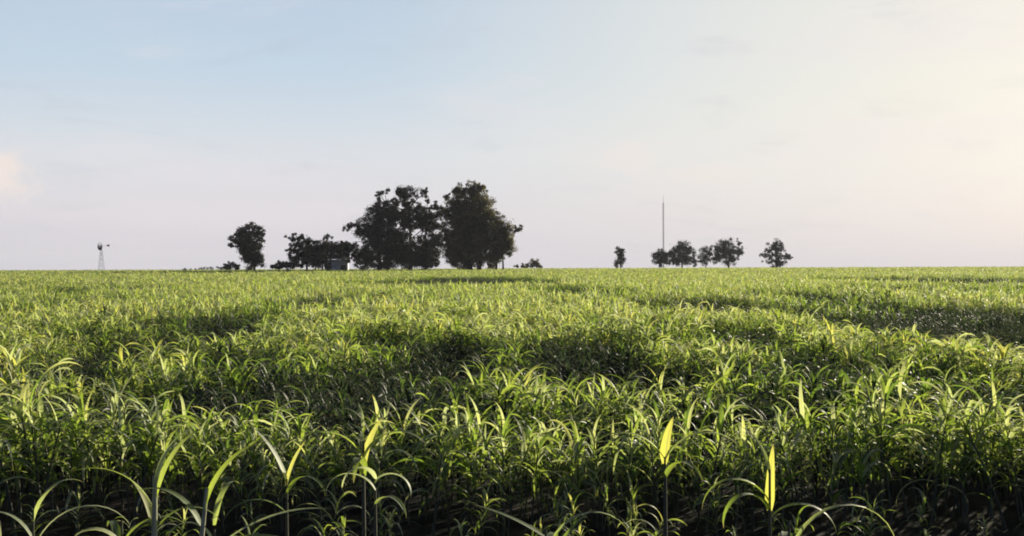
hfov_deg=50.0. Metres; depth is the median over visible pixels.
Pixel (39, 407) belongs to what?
crop plant
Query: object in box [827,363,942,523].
crop plant
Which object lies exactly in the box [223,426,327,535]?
crop plant
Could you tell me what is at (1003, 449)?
crop plant
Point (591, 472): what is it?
crop plant
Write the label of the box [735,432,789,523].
crop plant
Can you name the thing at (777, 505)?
crop plant
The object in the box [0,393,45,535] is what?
crop plant
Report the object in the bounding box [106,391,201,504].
crop plant
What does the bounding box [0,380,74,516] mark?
crop plant
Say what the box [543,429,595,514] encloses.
crop plant
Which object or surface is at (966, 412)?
crop plant
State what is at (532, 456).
crop plant
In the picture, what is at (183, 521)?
crop plant
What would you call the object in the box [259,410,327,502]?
crop plant
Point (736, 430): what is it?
crop plant
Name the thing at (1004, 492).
crop plant
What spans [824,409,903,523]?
crop plant
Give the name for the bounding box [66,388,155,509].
crop plant
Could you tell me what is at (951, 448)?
crop plant
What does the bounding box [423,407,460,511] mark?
crop plant
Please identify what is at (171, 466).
crop plant
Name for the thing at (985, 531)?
crop plant
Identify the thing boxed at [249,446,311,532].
crop plant
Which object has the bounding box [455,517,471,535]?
crop plant
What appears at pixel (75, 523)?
crop plant
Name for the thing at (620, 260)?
slim tree
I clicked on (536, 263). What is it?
bush
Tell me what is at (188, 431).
crop plant
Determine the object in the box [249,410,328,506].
crop plant
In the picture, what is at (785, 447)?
crop plant
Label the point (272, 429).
crop plant
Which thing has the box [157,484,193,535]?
crop plant
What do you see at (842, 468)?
crop plant
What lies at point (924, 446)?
crop plant
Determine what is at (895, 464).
crop plant
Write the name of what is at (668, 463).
crop plant
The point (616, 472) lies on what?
crop plant
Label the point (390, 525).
crop plant
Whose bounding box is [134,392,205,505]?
crop plant
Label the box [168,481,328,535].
crop plant
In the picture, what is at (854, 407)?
crop plant
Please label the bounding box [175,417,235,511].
crop plant
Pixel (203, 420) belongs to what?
crop plant
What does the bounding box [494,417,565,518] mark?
crop plant
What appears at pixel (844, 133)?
sky
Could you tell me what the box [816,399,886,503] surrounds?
crop plant
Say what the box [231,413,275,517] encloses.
crop plant
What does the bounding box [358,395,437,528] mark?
crop plant
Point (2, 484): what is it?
crop plant
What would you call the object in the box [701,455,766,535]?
crop plant
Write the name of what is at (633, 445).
crop plant
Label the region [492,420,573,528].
crop plant
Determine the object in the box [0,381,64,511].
crop plant
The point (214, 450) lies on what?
crop plant
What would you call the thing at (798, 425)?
crop plant
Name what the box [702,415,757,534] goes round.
crop plant
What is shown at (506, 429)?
crop plant
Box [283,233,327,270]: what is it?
broadleaf tree
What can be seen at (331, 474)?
crop plant
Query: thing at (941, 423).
crop plant
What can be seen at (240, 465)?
crop plant
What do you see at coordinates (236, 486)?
crop plant
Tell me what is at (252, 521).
crop plant
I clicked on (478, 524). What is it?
crop plant
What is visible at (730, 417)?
crop plant
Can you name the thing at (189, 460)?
crop plant
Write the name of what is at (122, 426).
crop plant
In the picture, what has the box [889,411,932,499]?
crop plant
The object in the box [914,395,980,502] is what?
crop plant
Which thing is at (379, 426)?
crop plant
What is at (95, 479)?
crop plant
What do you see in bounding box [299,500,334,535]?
crop plant
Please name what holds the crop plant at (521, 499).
on the ground
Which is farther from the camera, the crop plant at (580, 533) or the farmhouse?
the farmhouse
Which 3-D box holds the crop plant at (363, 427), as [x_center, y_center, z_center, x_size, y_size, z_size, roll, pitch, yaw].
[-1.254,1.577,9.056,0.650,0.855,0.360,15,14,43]
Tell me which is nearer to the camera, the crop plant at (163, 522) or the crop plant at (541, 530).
the crop plant at (541, 530)
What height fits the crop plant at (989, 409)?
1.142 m
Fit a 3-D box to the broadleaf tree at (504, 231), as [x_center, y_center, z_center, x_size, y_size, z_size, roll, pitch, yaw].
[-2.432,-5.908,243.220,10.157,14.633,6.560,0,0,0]
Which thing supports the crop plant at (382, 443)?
on the ground
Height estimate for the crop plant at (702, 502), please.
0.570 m
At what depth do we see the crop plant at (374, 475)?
5.83 m
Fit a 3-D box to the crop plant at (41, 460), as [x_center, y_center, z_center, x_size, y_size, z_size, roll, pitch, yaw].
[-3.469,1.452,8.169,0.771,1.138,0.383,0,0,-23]
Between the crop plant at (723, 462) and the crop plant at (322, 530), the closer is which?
the crop plant at (322, 530)
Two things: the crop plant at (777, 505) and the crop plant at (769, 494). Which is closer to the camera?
the crop plant at (769, 494)
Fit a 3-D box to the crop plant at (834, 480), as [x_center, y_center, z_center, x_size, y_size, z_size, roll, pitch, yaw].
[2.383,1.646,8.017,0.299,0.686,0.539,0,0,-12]
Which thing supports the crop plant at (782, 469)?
on the ground
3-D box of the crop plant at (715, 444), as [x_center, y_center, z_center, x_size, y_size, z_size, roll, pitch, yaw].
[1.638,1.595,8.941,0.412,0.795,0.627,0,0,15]
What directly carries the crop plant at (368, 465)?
on the ground
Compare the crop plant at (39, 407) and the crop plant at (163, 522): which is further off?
the crop plant at (39, 407)
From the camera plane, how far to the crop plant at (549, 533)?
5.35 m
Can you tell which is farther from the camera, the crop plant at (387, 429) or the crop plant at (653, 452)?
the crop plant at (387, 429)
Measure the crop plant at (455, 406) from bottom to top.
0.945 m
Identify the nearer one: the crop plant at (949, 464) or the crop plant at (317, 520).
the crop plant at (317, 520)
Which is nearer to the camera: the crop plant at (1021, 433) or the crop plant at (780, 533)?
the crop plant at (780, 533)
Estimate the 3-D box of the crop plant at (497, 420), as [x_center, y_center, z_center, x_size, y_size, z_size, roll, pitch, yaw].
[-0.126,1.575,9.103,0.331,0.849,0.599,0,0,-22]
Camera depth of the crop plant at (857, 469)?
9.30 m
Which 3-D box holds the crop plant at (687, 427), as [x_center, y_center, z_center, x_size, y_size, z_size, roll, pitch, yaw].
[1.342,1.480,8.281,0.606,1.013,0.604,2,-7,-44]
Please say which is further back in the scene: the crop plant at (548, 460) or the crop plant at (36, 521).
the crop plant at (548, 460)
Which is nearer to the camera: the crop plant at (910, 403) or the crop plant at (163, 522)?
the crop plant at (163, 522)
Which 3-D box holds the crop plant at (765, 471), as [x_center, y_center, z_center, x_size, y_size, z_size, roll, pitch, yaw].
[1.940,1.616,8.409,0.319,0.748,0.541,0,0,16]
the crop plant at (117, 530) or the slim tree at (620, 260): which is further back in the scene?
the slim tree at (620, 260)
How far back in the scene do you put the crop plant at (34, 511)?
5.63 m
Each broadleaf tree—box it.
[227,221,266,270]
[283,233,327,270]
[316,233,359,269]
[342,188,407,269]
[391,184,443,269]
[438,180,500,269]
[485,209,523,269]
[650,248,669,267]
[665,240,700,267]
[697,237,746,267]
[759,238,792,267]
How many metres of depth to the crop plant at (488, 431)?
8.94 m
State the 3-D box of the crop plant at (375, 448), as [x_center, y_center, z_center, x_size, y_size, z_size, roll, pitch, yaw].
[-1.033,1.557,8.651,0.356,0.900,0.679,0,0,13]
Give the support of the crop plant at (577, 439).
on the ground
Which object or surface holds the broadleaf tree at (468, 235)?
on the ground
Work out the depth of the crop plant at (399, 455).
8.91 m
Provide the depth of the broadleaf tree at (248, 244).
235.40 m
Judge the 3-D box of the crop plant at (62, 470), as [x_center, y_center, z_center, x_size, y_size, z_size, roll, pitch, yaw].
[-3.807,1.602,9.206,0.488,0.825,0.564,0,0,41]
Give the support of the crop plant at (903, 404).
on the ground
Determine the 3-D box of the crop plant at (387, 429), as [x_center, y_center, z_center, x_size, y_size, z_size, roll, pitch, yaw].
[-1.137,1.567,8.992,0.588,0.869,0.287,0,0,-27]
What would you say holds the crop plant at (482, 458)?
on the ground
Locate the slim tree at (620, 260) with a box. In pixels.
[613,246,626,267]
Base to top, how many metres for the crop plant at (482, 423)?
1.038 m
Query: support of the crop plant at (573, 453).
on the ground
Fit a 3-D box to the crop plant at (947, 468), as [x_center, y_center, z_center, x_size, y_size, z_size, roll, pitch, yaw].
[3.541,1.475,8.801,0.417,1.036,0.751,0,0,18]
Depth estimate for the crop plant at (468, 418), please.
8.21 m
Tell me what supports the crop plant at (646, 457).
on the ground
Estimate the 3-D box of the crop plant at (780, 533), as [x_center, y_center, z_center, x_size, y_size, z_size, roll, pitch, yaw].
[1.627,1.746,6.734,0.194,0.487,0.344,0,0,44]
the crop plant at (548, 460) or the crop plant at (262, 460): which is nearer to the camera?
the crop plant at (262, 460)
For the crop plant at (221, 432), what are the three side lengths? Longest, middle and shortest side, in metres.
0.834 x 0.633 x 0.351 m
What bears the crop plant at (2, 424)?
on the ground
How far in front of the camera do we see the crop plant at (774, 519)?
7.62 m
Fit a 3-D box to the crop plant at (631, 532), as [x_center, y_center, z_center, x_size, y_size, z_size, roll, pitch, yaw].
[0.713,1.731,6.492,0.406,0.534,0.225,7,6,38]
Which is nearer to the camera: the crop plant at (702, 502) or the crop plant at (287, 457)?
the crop plant at (702, 502)
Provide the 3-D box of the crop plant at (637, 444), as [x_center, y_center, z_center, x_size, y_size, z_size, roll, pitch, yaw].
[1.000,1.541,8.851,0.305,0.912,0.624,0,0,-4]
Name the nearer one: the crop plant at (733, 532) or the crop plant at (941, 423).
the crop plant at (733, 532)
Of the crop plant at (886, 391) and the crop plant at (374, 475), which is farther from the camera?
the crop plant at (886, 391)
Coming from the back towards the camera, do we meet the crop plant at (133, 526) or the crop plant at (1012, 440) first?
the crop plant at (1012, 440)
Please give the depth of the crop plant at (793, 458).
8.62 m
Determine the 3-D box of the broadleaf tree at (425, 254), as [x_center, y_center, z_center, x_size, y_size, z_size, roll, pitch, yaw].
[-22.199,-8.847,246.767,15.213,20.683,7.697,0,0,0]
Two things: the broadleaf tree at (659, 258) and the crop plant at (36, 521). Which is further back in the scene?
the broadleaf tree at (659, 258)
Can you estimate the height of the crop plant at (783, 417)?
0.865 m
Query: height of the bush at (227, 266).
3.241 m
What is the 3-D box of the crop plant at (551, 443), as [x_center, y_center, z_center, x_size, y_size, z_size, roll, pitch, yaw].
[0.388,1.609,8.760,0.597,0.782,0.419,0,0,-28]
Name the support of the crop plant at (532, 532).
on the ground
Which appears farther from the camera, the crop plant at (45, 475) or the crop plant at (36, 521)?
the crop plant at (45, 475)
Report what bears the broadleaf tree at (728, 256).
on the ground
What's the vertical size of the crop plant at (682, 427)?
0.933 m
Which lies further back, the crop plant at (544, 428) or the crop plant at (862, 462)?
the crop plant at (544, 428)
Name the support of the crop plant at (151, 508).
on the ground
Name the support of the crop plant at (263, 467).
on the ground
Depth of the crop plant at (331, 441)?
8.48 m
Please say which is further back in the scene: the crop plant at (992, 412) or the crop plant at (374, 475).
the crop plant at (992, 412)
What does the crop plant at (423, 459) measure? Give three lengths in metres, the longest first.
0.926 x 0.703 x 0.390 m
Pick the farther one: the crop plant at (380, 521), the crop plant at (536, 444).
the crop plant at (536, 444)
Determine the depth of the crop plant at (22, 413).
8.34 m
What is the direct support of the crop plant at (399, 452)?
on the ground
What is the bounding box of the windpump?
[97,242,109,269]
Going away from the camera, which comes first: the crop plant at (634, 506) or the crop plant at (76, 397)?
the crop plant at (634, 506)
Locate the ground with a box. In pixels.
[0,280,1023,535]
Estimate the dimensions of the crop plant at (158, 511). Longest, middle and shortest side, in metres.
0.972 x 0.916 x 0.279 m
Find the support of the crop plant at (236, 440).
on the ground
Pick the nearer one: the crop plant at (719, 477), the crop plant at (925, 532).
the crop plant at (925, 532)
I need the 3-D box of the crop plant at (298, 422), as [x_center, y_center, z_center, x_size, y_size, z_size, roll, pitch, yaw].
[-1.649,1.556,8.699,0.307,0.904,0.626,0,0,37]
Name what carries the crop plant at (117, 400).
on the ground
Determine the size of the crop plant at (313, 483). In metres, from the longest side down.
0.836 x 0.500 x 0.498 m
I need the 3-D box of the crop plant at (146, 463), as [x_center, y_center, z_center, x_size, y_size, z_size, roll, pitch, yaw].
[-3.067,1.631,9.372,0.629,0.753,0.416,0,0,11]
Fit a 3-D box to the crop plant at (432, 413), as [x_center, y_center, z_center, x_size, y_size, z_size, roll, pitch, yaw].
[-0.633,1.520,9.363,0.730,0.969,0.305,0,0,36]
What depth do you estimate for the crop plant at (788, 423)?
8.87 m
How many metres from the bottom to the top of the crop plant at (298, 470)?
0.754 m
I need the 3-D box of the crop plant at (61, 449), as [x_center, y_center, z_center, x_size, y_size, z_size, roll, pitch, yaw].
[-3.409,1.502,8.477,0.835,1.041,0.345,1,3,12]
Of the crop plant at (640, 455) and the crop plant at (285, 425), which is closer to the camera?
the crop plant at (640, 455)
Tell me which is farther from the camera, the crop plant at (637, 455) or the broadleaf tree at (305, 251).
the broadleaf tree at (305, 251)
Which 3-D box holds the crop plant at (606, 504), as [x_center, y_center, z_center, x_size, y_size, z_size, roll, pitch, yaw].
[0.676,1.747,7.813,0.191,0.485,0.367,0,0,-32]
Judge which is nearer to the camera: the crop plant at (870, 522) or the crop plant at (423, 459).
the crop plant at (870, 522)
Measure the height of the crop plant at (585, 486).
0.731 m
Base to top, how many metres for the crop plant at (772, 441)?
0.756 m
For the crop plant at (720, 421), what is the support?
on the ground
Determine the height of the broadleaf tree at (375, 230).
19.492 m
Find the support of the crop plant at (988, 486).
on the ground
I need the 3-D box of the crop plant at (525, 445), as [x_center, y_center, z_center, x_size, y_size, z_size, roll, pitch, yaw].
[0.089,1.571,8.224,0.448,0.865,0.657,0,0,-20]
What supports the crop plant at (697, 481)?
on the ground
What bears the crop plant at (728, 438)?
on the ground
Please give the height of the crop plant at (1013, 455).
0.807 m
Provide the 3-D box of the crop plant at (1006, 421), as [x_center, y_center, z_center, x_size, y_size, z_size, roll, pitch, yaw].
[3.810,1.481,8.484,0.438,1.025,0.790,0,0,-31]
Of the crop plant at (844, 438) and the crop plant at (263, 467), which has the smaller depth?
the crop plant at (263, 467)
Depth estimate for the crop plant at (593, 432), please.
8.23 m
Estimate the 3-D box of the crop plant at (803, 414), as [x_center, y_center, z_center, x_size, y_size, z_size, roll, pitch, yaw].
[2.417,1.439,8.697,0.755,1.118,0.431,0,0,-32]
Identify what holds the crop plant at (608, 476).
on the ground
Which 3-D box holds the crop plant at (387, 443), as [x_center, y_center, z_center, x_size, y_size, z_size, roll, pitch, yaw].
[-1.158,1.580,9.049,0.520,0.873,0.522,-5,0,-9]
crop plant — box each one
[0,365,98,530]
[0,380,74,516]
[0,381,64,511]
[0,381,88,527]
[0,383,49,486]
[0,384,26,493]
[0,389,59,524]
[0,389,101,535]
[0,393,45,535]
[0,399,72,516]
[0,407,36,510]
[0,479,127,535]
[10,502,60,535]
[11,361,108,521]
[14,413,72,497]
[21,396,118,523]
[26,395,116,531]
[34,413,86,494]
[39,404,119,507]
[50,394,122,509]
[58,357,178,517]
[58,487,104,535]
[65,387,136,523]
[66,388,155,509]
[75,516,186,535]
[78,428,217,535]
[81,403,158,525]
[86,396,169,522]
[90,396,132,512]
[96,390,189,514]
[99,398,208,513]
[102,399,190,531]
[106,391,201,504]
[115,517,151,535]
[117,418,176,498]
[118,394,199,532]
[128,397,186,511]
[132,441,276,535]
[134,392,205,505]
[134,417,199,525]
[140,509,185,535]
[148,424,196,530]
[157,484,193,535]
[157,506,208,535]
[158,420,214,523]
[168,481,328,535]
[173,414,229,512]
[174,417,228,498]
[175,403,250,505]
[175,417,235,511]
[178,410,232,502]
[178,412,231,501]
[189,443,238,532]
[201,415,272,521]
[204,430,263,531]
[210,411,246,500]
[212,401,265,509]
[212,413,278,504]
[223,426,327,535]
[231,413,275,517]
[233,517,267,535]
[234,404,292,506]
[238,409,313,502]
[238,443,285,531]
[240,500,269,533]
[246,407,325,516]
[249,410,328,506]
[249,435,315,529]
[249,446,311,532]
[256,425,295,522]
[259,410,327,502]
[267,410,343,518]
[269,425,323,514]
[275,432,349,527]
[279,428,329,504]
[284,435,360,525]
[285,426,345,504]
[289,490,370,535]
[297,418,425,535]
[297,427,356,512]
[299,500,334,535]
[301,422,357,525]
[309,518,332,535]
[316,432,347,506]
[320,430,352,521]
[323,425,372,504]
[325,420,411,533]
[325,466,411,535]
[328,403,391,501]
[330,515,352,535]
[332,395,397,520]
[338,425,437,531]
[339,410,401,504]
[340,411,410,488]
[347,410,407,518]
[355,403,392,501]
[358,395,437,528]
[366,489,400,535]
[367,416,437,524]
[369,400,428,510]
[373,508,418,535]
[377,409,460,519]
[388,420,477,535]
[390,414,499,532]
[393,417,449,509]
[394,403,453,510]
[396,391,466,500]
[415,402,484,500]
[415,410,478,535]
[417,421,520,535]
[422,396,507,522]
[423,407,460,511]
[431,396,525,534]
[432,402,515,508]
[436,398,482,505]
[438,402,496,525]
[441,422,517,530]
[450,414,497,513]
[450,487,507,535]
[454,403,524,519]
[454,403,545,535]
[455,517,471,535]
[460,480,514,535]
[472,504,630,535]
[475,434,534,515]
[485,415,518,499]
[486,408,519,505]
[488,414,565,515]
[488,420,561,533]
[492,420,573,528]
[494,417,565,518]
[498,428,564,531]
[506,415,554,521]
[509,420,572,507]
[519,421,585,511]
[520,411,585,502]
[522,429,598,522]
[524,521,537,535]
[531,419,605,534]
[531,518,549,535]
[532,422,567,509]
[535,427,579,516]
[538,495,580,535]
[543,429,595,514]
[543,479,587,533]
[544,489,589,535]
[548,413,637,530]
[552,420,620,531]
[557,429,612,518]
[567,520,594,535]
[575,427,622,527]
[579,434,609,506]
[584,408,682,532]
[585,426,652,502]
[585,444,625,512]
[587,479,631,535]
[591,417,736,535]
[597,401,704,530]
[601,415,647,528]
[601,430,627,486]
[610,498,648,535]
[616,400,704,525]
[616,405,683,521]
[617,521,650,535]
[618,399,682,512]
[619,413,659,501]
[621,395,692,513]
[622,405,659,512]
[622,415,663,500]
[624,471,654,535]
[625,504,685,535]
[636,398,706,526]
[638,401,708,506]
[639,432,679,491]
[653,414,712,500]
[669,402,723,504]
[669,410,730,521]
[670,397,752,532]
[670,422,762,520]
[680,474,743,535]
[682,429,757,528]
[687,406,762,499]
[691,416,731,492]
[697,420,779,514]
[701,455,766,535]
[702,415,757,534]
[702,428,835,535]
[716,419,792,530]
[718,393,769,504]
[718,418,764,505]
[719,405,782,501]
[725,524,736,535]
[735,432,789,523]
[737,418,777,522]
[747,413,796,499]
[748,407,817,510]
[748,416,806,509]
[753,403,822,506]
[755,433,784,527]
[755,510,784,535]
[756,423,826,505]
[763,425,807,530]
[766,412,822,527]
[772,397,826,501]
[772,423,838,515]
[772,514,793,535]
[782,504,893,535]
[785,505,813,535]
[788,379,866,516]
[791,389,887,501]
[791,395,839,505]
[798,405,864,511]
[809,444,870,535]
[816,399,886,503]
[817,376,893,509]
[817,411,894,532]
[819,361,938,514]
[821,398,925,521]
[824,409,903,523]
[824,425,878,496]
[826,385,924,510]
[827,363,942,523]
[832,397,938,525]
[836,404,864,488]
[837,502,883,535]
[839,489,903,535]
[854,397,936,517]
[864,357,956,509]
[869,396,938,504]
[882,393,946,500]
[884,384,1013,527]
[886,381,993,512]
[889,391,966,496]
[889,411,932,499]
[901,487,937,535]
[907,379,1000,507]
[909,405,1001,530]
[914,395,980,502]
[917,395,1013,522]
[919,380,1022,518]
[921,526,939,535]
[927,386,986,513]
[929,394,1023,528]
[932,398,1007,492]
[935,401,1021,500]
[945,403,1022,517]
[954,395,1023,524]
[960,400,1023,498]
[964,513,1000,535]
[970,407,1023,521]
[972,380,1017,514]
[974,394,1023,508]
[986,427,1023,485]
[987,399,1023,503]
[991,403,1023,466]
[997,419,1023,488]
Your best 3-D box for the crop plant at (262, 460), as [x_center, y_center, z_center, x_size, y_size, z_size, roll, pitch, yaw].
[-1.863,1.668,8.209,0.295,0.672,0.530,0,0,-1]
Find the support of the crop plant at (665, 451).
on the ground
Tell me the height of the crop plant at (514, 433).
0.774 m
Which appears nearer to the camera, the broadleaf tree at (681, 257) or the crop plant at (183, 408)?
the crop plant at (183, 408)
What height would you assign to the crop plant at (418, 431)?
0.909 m
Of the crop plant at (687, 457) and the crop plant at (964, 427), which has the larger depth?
the crop plant at (687, 457)
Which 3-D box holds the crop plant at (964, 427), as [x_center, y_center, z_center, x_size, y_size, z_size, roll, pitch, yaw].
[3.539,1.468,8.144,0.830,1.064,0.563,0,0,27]
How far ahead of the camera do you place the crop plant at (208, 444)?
8.71 m
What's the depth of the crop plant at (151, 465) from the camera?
8.27 m
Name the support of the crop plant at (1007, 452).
on the ground
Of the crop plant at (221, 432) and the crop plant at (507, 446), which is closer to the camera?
the crop plant at (507, 446)
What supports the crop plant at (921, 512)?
on the ground
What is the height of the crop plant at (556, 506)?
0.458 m
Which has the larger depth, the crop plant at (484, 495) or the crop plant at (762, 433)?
the crop plant at (762, 433)
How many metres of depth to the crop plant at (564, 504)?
7.78 m
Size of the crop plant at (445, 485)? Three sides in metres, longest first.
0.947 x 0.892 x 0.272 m
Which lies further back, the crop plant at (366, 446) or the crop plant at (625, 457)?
the crop plant at (625, 457)
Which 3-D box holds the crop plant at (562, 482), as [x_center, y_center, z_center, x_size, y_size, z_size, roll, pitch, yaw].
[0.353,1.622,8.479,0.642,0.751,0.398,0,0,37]
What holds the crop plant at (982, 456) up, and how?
on the ground
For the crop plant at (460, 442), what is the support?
on the ground
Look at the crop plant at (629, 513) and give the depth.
7.09 m
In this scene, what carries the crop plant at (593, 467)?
on the ground
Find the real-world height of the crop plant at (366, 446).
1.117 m
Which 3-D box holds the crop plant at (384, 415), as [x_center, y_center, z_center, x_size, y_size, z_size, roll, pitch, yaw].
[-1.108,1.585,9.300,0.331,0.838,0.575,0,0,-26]
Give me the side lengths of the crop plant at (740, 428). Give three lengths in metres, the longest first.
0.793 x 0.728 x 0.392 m
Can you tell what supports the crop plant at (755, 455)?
on the ground
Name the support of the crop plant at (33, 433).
on the ground
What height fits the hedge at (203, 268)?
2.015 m
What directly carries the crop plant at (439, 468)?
on the ground
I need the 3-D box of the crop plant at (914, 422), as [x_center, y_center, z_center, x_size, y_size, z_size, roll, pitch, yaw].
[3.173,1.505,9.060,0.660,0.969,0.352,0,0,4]
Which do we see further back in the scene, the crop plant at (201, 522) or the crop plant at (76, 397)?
the crop plant at (76, 397)
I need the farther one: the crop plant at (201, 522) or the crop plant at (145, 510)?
the crop plant at (145, 510)
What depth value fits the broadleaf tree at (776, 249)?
394.23 m
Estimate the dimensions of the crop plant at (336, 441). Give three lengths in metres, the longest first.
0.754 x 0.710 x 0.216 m
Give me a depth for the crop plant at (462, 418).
9.27 m
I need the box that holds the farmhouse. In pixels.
[325,254,349,269]
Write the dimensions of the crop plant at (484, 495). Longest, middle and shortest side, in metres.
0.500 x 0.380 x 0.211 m
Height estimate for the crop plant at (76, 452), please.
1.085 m
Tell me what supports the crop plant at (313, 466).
on the ground
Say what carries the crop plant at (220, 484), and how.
on the ground
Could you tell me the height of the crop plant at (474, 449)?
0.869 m
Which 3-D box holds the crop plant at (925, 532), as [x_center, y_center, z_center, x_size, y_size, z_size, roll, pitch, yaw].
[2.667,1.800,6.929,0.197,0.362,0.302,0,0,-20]
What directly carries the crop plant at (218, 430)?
on the ground
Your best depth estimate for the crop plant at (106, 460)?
8.50 m
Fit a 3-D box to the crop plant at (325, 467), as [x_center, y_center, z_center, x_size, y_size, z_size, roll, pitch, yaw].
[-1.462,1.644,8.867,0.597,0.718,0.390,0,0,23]
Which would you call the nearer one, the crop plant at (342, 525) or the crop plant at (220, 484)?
the crop plant at (342, 525)
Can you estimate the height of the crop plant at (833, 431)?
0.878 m
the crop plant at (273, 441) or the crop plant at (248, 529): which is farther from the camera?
the crop plant at (273, 441)
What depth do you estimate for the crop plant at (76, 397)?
8.97 m
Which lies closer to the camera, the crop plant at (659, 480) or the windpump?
the crop plant at (659, 480)
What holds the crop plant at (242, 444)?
on the ground
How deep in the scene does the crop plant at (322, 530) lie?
6.75 m
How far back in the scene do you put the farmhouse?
246.78 m
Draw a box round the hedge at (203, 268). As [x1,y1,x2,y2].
[183,266,222,269]
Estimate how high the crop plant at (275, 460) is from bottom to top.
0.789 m
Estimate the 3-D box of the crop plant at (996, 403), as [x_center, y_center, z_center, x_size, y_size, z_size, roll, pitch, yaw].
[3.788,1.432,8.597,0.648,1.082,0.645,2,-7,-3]
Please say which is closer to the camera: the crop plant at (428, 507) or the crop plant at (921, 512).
the crop plant at (921, 512)
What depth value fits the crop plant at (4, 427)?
8.86 m
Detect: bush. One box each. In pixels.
[222,260,240,269]
[270,260,299,270]
[514,258,542,268]
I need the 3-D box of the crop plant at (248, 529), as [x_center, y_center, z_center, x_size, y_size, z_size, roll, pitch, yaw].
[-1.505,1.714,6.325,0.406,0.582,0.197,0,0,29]
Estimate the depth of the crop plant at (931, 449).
8.73 m
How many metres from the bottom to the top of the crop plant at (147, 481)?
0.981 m
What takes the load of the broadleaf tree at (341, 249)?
on the ground
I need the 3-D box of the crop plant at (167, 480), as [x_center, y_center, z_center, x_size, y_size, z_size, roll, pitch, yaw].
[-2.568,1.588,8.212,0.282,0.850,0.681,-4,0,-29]
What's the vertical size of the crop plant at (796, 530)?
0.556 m
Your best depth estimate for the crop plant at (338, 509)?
7.01 m
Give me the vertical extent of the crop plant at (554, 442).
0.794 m
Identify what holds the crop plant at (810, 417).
on the ground
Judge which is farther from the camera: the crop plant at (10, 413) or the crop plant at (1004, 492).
the crop plant at (1004, 492)
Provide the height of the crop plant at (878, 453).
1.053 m
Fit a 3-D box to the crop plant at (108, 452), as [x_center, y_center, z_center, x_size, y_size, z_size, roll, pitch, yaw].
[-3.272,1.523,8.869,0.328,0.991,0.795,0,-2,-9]
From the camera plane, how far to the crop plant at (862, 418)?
8.52 m
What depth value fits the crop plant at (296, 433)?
9.12 m
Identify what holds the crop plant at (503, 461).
on the ground
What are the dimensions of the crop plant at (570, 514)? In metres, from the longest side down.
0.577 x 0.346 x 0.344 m
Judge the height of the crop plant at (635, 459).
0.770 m
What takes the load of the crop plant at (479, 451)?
on the ground
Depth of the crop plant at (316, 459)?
9.08 m
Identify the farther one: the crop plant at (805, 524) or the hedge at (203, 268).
the hedge at (203, 268)
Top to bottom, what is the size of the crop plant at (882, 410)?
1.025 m
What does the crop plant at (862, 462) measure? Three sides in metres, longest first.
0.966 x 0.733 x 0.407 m
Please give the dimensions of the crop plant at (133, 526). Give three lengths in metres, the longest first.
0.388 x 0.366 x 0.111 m
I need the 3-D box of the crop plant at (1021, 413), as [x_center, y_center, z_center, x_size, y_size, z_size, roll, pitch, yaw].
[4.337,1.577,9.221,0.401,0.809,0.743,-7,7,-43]
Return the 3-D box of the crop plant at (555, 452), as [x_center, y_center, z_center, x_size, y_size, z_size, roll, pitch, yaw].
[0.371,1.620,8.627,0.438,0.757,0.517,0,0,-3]
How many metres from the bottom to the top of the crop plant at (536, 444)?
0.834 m
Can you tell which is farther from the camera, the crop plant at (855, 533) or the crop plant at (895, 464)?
the crop plant at (895, 464)
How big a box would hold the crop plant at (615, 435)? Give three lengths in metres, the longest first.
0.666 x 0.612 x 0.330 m
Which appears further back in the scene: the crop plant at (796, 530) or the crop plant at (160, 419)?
the crop plant at (160, 419)
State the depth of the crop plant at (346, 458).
9.15 m
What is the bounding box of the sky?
[0,0,1023,270]
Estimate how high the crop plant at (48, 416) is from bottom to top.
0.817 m
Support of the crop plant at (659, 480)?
on the ground
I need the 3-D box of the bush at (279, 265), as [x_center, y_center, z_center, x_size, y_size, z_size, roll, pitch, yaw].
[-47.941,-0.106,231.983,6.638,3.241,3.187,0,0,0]
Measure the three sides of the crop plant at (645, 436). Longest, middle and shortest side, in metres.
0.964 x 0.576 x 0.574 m
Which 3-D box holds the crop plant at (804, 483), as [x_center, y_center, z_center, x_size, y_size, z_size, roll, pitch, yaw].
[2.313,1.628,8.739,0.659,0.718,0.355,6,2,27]
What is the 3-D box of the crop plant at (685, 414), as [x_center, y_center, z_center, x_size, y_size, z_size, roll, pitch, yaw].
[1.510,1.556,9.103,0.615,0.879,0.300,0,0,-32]
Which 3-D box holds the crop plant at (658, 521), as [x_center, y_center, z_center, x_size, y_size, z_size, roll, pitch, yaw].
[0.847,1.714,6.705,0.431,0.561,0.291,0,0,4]
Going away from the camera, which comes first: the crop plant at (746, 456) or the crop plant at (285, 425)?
the crop plant at (746, 456)
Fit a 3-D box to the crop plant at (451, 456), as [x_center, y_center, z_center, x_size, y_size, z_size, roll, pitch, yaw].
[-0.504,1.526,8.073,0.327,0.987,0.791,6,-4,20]

